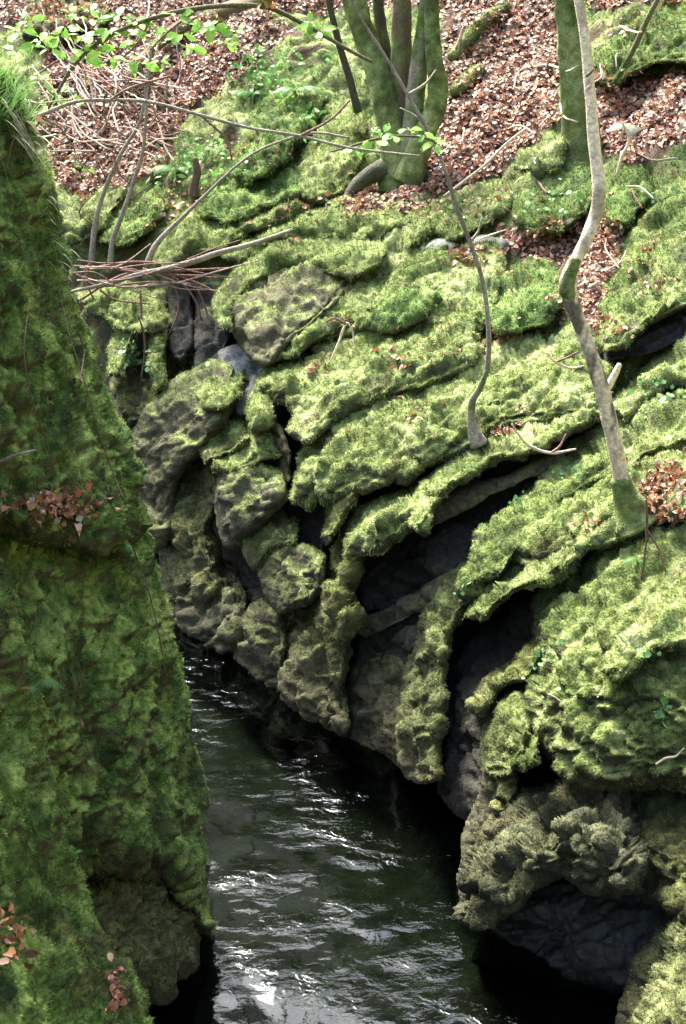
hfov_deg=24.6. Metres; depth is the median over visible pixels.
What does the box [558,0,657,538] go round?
tree
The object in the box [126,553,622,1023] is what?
water
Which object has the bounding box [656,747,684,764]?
twig
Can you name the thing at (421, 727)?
mossy rock
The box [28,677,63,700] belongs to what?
fern
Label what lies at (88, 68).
twig
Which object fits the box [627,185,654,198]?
twig
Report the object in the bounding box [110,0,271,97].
mossy log
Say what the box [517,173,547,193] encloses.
twig
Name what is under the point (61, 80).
twig
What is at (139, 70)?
broken stick
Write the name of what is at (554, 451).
twig
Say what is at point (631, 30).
twig
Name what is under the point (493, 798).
mossy rock
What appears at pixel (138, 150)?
twig
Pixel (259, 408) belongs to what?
mossy rock
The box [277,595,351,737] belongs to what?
mossy rock
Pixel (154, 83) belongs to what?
twig
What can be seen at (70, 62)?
twig
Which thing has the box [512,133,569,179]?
mossy rock
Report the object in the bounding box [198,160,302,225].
mossy rock
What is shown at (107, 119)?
twig
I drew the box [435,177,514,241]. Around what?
mossy rock
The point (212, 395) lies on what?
mossy rock
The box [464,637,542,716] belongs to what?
mossy rock
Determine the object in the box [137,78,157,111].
twig
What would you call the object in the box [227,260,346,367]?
mossy rock
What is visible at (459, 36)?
twig
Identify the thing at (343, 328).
twig
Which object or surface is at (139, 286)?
twig
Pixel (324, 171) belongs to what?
mossy rock
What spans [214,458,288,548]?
mossy rock
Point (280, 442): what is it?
slate fin
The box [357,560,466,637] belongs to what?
slate slab
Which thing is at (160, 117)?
twig
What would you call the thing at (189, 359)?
ivy
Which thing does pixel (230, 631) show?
mossy rock
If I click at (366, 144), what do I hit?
leafy twig
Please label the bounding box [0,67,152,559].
mossy cliff
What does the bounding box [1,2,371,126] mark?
leafy branch
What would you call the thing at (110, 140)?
twig
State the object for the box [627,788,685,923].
mossy rock
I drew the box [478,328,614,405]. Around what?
mossy rock
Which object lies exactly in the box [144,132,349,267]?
long branch
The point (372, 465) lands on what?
mossy rock
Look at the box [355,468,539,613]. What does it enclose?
slate block
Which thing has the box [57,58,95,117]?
twig
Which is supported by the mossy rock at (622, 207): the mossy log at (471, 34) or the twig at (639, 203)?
the twig at (639, 203)
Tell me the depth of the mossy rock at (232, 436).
16.21 m
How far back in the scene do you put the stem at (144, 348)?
17.25 m
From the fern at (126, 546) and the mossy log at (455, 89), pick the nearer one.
the fern at (126, 546)
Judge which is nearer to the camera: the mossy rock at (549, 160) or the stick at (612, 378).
the stick at (612, 378)
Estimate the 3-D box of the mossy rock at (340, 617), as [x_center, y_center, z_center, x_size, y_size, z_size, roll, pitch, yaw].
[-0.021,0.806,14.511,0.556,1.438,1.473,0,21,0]
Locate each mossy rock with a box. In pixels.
[59,187,126,246]
[72,280,167,335]
[86,878,201,1005]
[98,196,170,249]
[105,309,169,377]
[107,362,166,426]
[129,357,234,551]
[145,285,172,393]
[152,198,308,272]
[159,457,224,626]
[175,560,247,654]
[194,359,248,410]
[197,414,249,463]
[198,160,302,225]
[210,414,281,475]
[211,231,388,331]
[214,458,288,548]
[217,610,245,648]
[219,193,411,263]
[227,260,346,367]
[229,74,325,185]
[233,597,287,692]
[238,555,329,628]
[241,509,300,570]
[243,389,275,436]
[251,316,485,445]
[256,542,326,614]
[274,274,381,362]
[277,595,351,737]
[288,365,499,512]
[298,88,368,204]
[298,323,615,506]
[312,193,507,344]
[312,525,367,694]
[320,455,426,544]
[339,477,443,560]
[346,650,404,767]
[359,270,443,334]
[393,560,488,784]
[401,193,449,247]
[408,406,600,536]
[431,282,483,349]
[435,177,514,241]
[452,777,650,930]
[459,772,518,895]
[462,514,654,620]
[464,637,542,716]
[467,465,645,585]
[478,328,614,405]
[479,689,533,779]
[480,255,563,336]
[505,388,685,565]
[509,732,540,772]
[511,159,591,235]
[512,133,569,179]
[521,523,685,798]
[530,387,685,512]
[554,337,603,359]
[592,0,685,89]
[595,169,685,351]
[599,571,685,683]
[603,164,654,230]
[612,330,685,421]
[615,915,685,1023]
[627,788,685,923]
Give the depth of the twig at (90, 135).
20.70 m
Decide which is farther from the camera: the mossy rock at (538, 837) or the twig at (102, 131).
the twig at (102, 131)
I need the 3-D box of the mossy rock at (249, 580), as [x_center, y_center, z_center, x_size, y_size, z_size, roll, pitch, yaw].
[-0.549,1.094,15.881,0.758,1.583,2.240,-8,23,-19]
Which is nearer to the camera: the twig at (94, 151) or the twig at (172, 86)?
the twig at (94, 151)
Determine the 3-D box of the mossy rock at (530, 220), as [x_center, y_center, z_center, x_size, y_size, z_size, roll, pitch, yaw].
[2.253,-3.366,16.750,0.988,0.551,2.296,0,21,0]
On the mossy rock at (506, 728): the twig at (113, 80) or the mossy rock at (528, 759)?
the mossy rock at (528, 759)
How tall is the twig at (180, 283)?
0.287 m
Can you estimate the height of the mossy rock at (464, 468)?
1.121 m
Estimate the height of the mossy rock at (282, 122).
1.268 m
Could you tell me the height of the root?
0.772 m
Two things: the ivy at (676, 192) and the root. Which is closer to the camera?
the root
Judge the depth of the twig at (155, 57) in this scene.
19.43 m
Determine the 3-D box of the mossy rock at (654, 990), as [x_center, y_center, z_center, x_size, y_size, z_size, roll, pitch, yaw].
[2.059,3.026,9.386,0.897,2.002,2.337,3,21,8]
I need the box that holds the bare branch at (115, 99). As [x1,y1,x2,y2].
[33,75,419,159]
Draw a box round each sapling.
[79,61,148,265]
[106,40,164,272]
[326,0,361,112]
[351,0,491,448]
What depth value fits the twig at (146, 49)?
17.73 m
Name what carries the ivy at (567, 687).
attached to the mossy rock at (591, 608)
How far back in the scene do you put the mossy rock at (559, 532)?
12.09 m
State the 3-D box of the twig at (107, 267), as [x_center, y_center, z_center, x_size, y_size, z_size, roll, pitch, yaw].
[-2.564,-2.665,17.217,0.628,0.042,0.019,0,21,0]
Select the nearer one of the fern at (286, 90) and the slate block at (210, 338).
the slate block at (210, 338)
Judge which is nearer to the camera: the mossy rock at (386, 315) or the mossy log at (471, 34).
the mossy rock at (386, 315)
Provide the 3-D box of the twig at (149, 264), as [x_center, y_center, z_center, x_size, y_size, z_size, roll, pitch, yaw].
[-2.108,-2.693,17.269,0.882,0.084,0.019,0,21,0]
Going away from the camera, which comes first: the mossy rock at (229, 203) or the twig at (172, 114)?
the mossy rock at (229, 203)
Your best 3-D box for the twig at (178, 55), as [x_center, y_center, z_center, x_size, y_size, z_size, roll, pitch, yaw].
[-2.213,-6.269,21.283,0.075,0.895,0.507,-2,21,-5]
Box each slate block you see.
[166,279,193,361]
[193,280,232,365]
[354,613,420,668]
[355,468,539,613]
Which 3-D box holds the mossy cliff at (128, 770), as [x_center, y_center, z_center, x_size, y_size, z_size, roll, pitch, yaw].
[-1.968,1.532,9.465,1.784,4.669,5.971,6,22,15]
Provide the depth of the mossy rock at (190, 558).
16.41 m
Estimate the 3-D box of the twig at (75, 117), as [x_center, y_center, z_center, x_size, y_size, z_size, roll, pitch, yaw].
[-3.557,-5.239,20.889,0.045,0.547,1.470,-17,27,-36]
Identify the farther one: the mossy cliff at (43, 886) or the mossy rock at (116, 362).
the mossy rock at (116, 362)
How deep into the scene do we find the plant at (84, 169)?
20.17 m
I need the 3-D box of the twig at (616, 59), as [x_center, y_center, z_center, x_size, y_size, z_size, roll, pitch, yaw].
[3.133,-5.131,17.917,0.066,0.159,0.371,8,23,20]
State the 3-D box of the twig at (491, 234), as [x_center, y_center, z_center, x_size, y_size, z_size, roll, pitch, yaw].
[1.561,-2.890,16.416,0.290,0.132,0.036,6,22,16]
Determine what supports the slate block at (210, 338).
on the ground at (464, 632)
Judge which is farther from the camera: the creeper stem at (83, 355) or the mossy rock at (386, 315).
the mossy rock at (386, 315)
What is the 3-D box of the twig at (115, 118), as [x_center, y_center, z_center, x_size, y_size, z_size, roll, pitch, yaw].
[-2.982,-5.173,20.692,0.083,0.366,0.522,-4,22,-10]
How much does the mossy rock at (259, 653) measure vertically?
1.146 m
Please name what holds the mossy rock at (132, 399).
on the ground at (464, 632)
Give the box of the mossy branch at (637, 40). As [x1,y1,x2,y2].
[610,0,659,87]
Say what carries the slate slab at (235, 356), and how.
on the mossy rock at (212, 395)
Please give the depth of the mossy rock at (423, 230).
17.06 m
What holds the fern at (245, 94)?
on the ground at (464, 632)
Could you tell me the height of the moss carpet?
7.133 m
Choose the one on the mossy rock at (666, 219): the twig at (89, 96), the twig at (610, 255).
the twig at (610, 255)
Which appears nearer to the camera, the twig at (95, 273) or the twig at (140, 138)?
the twig at (95, 273)
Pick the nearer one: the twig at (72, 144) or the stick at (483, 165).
the stick at (483, 165)
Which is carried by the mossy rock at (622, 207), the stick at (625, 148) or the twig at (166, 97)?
the stick at (625, 148)
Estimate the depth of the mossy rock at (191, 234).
18.20 m
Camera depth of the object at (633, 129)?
17.13 m
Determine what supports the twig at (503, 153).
on the mossy rock at (549, 160)
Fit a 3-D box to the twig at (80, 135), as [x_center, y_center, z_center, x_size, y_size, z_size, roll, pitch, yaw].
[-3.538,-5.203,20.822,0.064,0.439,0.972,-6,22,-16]
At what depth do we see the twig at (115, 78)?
11.71 m
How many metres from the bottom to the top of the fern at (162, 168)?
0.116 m
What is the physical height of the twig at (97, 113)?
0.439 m
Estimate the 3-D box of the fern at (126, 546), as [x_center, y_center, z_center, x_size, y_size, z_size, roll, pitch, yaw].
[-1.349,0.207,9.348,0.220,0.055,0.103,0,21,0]
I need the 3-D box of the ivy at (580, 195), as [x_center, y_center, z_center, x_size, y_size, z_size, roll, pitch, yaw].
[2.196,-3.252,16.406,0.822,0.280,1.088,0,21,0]
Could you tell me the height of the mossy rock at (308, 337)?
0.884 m
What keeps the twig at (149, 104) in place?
on the ground at (464, 632)
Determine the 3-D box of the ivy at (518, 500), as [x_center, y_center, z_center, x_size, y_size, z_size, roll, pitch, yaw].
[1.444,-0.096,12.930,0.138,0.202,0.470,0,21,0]
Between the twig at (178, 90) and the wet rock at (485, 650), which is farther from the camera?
the twig at (178, 90)
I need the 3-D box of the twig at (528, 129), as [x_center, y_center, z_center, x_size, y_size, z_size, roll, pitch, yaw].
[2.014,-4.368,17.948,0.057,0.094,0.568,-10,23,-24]
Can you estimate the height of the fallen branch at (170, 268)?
1.654 m
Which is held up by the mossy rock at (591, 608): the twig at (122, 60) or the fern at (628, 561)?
the fern at (628, 561)
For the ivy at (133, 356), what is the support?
on the mossy rock at (132, 399)
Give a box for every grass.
[0,39,56,128]
[0,92,61,201]
[34,191,81,288]
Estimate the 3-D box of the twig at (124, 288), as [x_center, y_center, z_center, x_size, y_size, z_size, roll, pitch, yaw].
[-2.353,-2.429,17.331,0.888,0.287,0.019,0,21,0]
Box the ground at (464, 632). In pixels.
[0,0,685,879]
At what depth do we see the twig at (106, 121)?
15.42 m
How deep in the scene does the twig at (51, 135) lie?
12.51 m
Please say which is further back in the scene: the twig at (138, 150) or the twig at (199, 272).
the twig at (138, 150)
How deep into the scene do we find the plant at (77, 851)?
8.01 m
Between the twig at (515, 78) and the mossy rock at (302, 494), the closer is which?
the mossy rock at (302, 494)
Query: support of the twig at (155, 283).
on the fallen branch at (170, 268)
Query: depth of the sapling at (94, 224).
18.65 m
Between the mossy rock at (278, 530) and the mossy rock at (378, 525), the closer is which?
the mossy rock at (378, 525)
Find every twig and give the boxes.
[0,449,35,462]
[20,99,71,103]
[32,64,62,106]
[34,122,63,143]
[34,133,69,137]
[36,150,95,152]
[38,82,67,124]
[42,65,81,111]
[43,71,78,80]
[46,91,104,143]
[53,53,91,100]
[56,18,71,64]
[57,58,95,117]
[58,47,105,85]
[58,65,127,82]
[58,122,122,144]
[59,140,88,147]
[63,133,116,142]
[64,38,87,85]
[67,62,87,89]
[69,64,120,90]
[70,40,125,86]
[71,41,96,111]
[71,98,83,139]
[71,104,74,137]
[72,116,110,150]
[72,127,96,153]
[72,271,117,287]
[74,77,100,116]
[75,70,91,105]
[76,24,123,77]
[76,66,129,111]
[77,259,125,263]
[77,267,166,281]
[80,266,136,269]
[83,19,115,55]
[83,62,96,102]
[84,78,127,107]
[88,278,169,303]
[89,131,114,145]
[90,243,150,269]
[93,81,107,126]
[96,102,113,136]
[99,55,153,62]
[100,75,131,134]
[104,76,132,112]
[111,262,190,269]
[112,102,120,134]
[114,62,119,95]
[115,126,143,142]
[116,142,154,156]
[118,283,165,287]
[123,76,151,82]
[124,67,176,97]
[124,81,165,100]
[126,91,160,120]
[128,120,158,148]
[131,52,161,60]
[133,0,149,55]
[134,282,177,288]
[135,123,179,136]
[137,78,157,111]
[138,103,179,115]
[139,130,172,147]
[139,137,178,150]
[142,273,206,290]
[143,39,149,60]
[143,267,215,290]
[144,111,170,128]
[146,111,184,131]
[147,99,190,126]
[153,21,164,76]
[154,82,184,89]
[156,49,167,102]
[156,118,174,162]
[159,272,220,277]
[161,75,175,102]
[168,78,190,100]
[173,266,231,277]
[176,14,182,83]
[177,56,182,86]
[178,260,257,283]
[186,63,213,82]
[187,239,241,259]
[326,317,356,361]
[330,123,447,159]
[455,23,463,48]
[479,229,506,239]
[502,148,511,161]
[508,125,534,134]
[511,424,575,454]
[513,68,522,89]
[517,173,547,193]
[545,351,583,368]
[549,64,578,71]
[560,104,577,122]
[585,64,601,89]
[604,239,619,269]
[605,250,625,272]
[615,53,624,68]
[619,26,642,33]
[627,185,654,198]
[631,188,642,208]
[638,153,676,160]
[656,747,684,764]
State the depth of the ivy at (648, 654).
10.22 m
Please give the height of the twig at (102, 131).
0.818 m
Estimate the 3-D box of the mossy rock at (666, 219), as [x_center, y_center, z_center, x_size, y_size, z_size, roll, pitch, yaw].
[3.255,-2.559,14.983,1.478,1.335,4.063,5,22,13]
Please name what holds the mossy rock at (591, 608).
on the mossy rock at (661, 814)
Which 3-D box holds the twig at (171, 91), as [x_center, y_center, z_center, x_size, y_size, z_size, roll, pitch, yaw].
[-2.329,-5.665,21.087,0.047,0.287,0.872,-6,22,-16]
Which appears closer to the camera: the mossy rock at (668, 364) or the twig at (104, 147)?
the mossy rock at (668, 364)
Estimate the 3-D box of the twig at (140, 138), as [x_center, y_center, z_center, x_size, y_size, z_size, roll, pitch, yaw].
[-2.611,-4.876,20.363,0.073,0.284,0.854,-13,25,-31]
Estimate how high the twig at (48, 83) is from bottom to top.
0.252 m
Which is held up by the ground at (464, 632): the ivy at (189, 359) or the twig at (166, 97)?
the twig at (166, 97)
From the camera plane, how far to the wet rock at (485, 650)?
12.86 m
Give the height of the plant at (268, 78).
0.816 m
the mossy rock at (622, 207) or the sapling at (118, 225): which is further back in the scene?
the sapling at (118, 225)
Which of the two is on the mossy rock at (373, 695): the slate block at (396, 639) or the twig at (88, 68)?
the slate block at (396, 639)
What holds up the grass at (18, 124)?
attached to the mossy cliff at (61, 402)
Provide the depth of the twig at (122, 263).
17.34 m
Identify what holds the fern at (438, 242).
on the mossy rock at (410, 272)
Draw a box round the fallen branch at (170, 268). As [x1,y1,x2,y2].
[68,228,292,375]
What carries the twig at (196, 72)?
on the ground at (464, 632)
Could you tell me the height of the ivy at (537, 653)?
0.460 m
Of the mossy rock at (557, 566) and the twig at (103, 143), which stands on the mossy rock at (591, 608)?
the mossy rock at (557, 566)
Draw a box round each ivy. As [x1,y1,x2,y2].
[115,337,150,384]
[174,347,221,367]
[434,282,492,310]
[508,490,523,504]
[513,178,590,216]
[521,677,592,710]
[532,639,564,669]
[551,461,595,478]
[613,367,685,418]
[636,646,676,666]
[640,178,683,208]
[644,697,671,727]
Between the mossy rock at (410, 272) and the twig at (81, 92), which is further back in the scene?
the twig at (81, 92)
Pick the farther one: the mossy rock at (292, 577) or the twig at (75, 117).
the twig at (75, 117)
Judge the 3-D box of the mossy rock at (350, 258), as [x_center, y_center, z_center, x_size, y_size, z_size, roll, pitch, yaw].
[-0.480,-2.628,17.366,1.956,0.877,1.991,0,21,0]
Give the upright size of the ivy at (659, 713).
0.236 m
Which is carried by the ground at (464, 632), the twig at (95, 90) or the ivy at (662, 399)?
the twig at (95, 90)
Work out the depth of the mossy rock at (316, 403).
15.21 m
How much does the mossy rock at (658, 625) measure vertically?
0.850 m
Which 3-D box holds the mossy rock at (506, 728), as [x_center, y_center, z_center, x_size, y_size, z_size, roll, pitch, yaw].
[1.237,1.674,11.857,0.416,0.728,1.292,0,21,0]
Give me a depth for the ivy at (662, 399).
12.83 m
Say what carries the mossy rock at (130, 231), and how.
on the ground at (464, 632)
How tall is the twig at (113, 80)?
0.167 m
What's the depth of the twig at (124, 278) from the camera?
17.35 m
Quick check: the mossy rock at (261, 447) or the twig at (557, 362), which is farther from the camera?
the mossy rock at (261, 447)
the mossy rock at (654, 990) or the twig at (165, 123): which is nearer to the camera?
the mossy rock at (654, 990)
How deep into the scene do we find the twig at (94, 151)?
20.50 m
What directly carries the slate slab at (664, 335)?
on the mossy rock at (537, 342)
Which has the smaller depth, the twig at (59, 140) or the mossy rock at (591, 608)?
the mossy rock at (591, 608)
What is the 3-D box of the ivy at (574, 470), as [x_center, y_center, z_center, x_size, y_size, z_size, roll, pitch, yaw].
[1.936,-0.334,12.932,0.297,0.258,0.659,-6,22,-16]
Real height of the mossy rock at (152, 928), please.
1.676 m
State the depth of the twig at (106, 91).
20.96 m
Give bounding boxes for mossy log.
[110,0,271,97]
[446,1,511,61]
[448,61,486,97]
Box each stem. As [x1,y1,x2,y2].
[23,300,56,475]
[57,285,124,499]
[77,330,84,379]
[123,519,166,675]
[137,315,144,384]
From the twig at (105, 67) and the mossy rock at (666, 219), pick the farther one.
the twig at (105, 67)
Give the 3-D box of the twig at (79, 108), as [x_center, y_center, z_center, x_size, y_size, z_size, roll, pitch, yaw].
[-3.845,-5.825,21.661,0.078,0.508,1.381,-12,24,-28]
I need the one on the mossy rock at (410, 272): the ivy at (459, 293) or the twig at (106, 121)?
the ivy at (459, 293)
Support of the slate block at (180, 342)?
on the ground at (464, 632)
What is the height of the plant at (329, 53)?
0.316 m
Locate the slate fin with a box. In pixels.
[270,407,291,484]
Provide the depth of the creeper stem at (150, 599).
10.24 m
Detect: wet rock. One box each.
[88,880,161,1015]
[437,602,533,820]
[491,880,669,992]
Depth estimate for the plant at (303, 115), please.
19.66 m
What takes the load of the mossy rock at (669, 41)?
on the ground at (464, 632)
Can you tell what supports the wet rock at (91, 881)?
in the water
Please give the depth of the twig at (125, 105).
21.16 m
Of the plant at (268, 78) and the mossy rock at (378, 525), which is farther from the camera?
the plant at (268, 78)
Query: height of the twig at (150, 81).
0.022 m
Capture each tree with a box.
[342,0,447,195]
[554,0,603,161]
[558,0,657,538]
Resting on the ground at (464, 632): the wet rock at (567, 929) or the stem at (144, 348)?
the wet rock at (567, 929)
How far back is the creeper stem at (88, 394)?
9.31 m
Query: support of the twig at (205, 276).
on the fallen branch at (170, 268)
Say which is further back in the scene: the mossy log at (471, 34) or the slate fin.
the mossy log at (471, 34)
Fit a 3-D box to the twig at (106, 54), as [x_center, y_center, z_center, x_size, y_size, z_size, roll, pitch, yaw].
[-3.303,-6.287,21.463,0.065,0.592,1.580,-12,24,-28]
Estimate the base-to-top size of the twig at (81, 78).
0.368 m
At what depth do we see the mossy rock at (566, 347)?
14.01 m
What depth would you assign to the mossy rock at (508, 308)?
15.16 m
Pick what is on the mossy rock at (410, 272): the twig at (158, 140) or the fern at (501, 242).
the fern at (501, 242)
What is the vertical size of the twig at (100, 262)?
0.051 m
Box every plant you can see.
[69,845,81,852]
[70,156,93,178]
[146,131,261,195]
[205,36,305,115]
[255,67,327,159]
[312,37,349,63]
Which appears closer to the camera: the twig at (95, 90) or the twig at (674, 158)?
the twig at (674, 158)
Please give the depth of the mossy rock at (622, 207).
15.90 m
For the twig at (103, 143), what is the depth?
20.50 m
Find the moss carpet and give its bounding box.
[0,2,685,594]
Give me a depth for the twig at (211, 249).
17.21 m
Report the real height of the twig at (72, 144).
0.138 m
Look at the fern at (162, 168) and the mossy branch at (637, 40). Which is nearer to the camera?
the mossy branch at (637, 40)
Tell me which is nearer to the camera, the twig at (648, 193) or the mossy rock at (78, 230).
the twig at (648, 193)
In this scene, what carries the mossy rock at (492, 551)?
on the ground at (464, 632)
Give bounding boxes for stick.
[125,44,158,80]
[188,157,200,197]
[444,127,525,196]
[607,363,621,388]
[615,122,630,175]
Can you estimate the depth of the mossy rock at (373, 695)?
14.00 m
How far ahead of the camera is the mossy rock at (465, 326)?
15.18 m
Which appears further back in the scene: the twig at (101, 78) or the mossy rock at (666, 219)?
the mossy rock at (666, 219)
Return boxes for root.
[640,500,666,579]
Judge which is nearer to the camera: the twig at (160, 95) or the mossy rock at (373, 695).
the mossy rock at (373, 695)
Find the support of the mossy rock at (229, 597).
in the water
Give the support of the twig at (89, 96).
on the ground at (464, 632)
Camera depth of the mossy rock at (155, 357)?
17.39 m
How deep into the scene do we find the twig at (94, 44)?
17.39 m
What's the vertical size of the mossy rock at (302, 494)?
1.443 m
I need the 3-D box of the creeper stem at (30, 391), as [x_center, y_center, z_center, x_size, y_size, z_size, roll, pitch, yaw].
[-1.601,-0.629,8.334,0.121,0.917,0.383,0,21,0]
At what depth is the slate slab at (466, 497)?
13.49 m
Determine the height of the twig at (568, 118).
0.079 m
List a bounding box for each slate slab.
[218,344,262,414]
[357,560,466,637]
[430,450,564,524]
[604,315,685,361]
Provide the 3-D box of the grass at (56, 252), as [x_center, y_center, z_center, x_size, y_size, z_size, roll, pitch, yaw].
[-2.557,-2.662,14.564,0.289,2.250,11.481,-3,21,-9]
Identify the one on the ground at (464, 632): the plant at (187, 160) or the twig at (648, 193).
the plant at (187, 160)
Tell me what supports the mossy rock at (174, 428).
on the mossy rock at (190, 558)
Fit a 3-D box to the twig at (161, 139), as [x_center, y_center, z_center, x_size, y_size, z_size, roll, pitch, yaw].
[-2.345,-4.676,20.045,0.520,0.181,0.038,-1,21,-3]
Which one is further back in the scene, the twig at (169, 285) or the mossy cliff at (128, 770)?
the twig at (169, 285)
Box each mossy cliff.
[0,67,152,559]
[0,529,218,940]
[0,557,154,1023]
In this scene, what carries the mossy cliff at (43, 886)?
on the ground at (464, 632)
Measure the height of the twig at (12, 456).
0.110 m
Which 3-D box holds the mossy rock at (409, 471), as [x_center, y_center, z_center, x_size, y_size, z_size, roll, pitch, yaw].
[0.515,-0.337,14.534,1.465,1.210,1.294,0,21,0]
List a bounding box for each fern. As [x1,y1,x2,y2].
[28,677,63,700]
[112,542,133,552]
[148,164,192,175]
[229,90,267,99]
[273,85,323,95]
[425,238,455,250]
[474,234,508,247]
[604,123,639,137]
[623,556,642,565]
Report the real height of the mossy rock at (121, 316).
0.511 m
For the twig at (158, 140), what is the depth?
20.24 m
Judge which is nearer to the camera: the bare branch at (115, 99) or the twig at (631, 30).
the bare branch at (115, 99)
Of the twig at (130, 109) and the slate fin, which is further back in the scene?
the twig at (130, 109)
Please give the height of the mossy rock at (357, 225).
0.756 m
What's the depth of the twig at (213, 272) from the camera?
17.24 m
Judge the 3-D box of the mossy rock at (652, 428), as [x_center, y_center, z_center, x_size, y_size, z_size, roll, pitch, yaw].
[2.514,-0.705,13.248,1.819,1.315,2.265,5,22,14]
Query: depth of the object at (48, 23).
22.60 m
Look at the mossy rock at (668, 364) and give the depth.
12.96 m
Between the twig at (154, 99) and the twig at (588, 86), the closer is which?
the twig at (588, 86)
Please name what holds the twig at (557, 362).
on the mossy rock at (372, 465)
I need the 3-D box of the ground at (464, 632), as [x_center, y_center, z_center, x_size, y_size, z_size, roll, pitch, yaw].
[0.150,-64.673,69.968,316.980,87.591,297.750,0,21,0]
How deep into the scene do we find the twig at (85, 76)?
16.82 m

